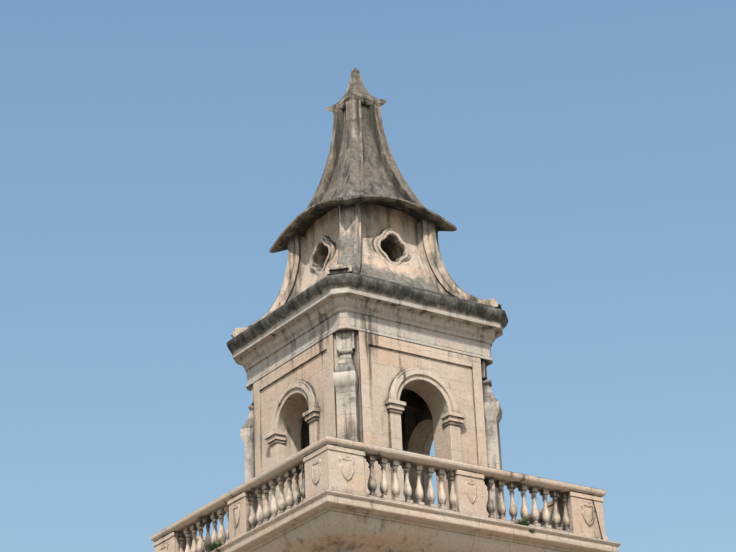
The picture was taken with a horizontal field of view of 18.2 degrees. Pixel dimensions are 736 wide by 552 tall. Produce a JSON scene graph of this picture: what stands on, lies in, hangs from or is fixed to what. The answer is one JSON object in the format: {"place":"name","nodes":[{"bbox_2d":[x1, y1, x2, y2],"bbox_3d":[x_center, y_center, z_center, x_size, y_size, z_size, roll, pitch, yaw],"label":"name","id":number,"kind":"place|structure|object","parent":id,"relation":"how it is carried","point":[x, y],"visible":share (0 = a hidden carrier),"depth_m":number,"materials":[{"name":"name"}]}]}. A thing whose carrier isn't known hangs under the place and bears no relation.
{"place":"outdoors","nodes":[
{"label":"outdoors","id":0,"kind":"place"},
{"bbox_2d":[0,0,735,551],"label":"sky","id":1,"kind":"structure","parent":0,"point":[580,155],"materials":[{"name":"blue"}]},
{"label":"ground","id":2,"kind":"structure","parent":0,"visible":0},
{"bbox_2d":[211,489,620,551],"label":"balcony ledge","id":3,"kind":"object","parent":2,"relation":"on","point":[326,520],"depth_m":39.28,"materials":[{"name":"stone"}]},
{"bbox_2d":[260,331,477,521],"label":"wall","id":4,"kind":"structure","parent":3,"relation":"on","point":[387,367],"depth_m":42.52,"materials":[{"name":"beige stone"}]},
{"bbox_2d":[264,368,465,515],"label":"arch","id":5,"kind":"structure","parent":4,"relation":"attached to","point":[452,418],"depth_m":42.23,"materials":[{"name":"beige stone"}]},
{"bbox_2d":[227,272,507,395],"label":"cornice","id":6,"kind":"structure","parent":4,"relation":"on","point":[312,315],"depth_m":42.70,"materials":[{"name":"beige stone"}]},
{"bbox_2d":[231,203,501,337],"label":"lantern ribs","id":7,"kind":"object","parent":6,"relation":"on","point":[350,240],"visible":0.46,"depth_m":44.23,"materials":[{"name":"beige stone"}]},
{"bbox_2d":[296,204,445,295],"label":"upper wall","id":8,"kind":"structure","parent":6,"relation":"on","point":[376,221],"depth_m":44.22,"materials":[{"name":"beige stone"}]},
{"bbox_2d":[309,228,410,273],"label":"lantern oculus frames","id":9,"kind":"structure","parent":8,"relation":"attached to","point":[390,233],"depth_m":44.16,"materials":[{"name":"beige stone"}]},
{"bbox_2d":[269,68,456,252],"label":"spire","id":10,"kind":"structure","parent":8,"relation":"on","point":[361,166],"depth_m":45.22,"materials":[{"name":"stone"}]},
{"bbox_2d":[253,331,488,523],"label":"belfry panel frames","id":11,"kind":"structure","parent":4,"relation":"attached to","point":[365,339],"depth_m":42.37,"materials":[{"name":"beige stone"}]},
{"bbox_2d":[400,389,424,411],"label":"bell beam","id":12,"kind":"structure","parent":4,"relation":"attached to","point":[415,404],"depth_m":44.09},
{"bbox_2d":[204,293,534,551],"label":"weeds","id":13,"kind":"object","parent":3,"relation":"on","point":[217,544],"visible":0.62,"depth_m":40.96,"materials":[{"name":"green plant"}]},
{"bbox_2d":[240,330,505,517],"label":"belfry corner pilasters","id":14,"kind":"object","parent":3,"relation":"on","point":[345,379],"visible":0.33,"depth_m":42.03,"materials":[{"name":"beige stone"}]},
{"bbox_2d":[179,455,569,551],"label":"balusters","id":15,"kind":"object","parent":3,"relation":"on","point":[267,511],"visible":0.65,"depth_m":40.49,"materials":[{"name":"stone"}]},
{"bbox_2d":[151,436,605,543],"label":"balustrade rails","id":16,"kind":"object","parent":3,"relation":"on","point":[274,472],"visible":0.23,"depth_m":40.48,"materials":[{"name":"beige stone"}]},
{"bbox_2d":[153,444,607,551],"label":"balustrade pedestals","id":17,"kind":"object","parent":3,"relation":"on","point":[334,468],"visible":0.69,"depth_m":40.27,"materials":[{"name":"beige stone"}]},
{"bbox_2d":[591,495,602,539],"bbox_3d":[4.113,8.534,39.928,0.698,9.950,0.108,-14,-27,24],"label":"lightning cable","id":18,"kind":"object","parent":3,"relation":"attached to","point":[597,518],"visible":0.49,"depth_m":41.64,"materials":[{"name":"grey metal"}]}
]}

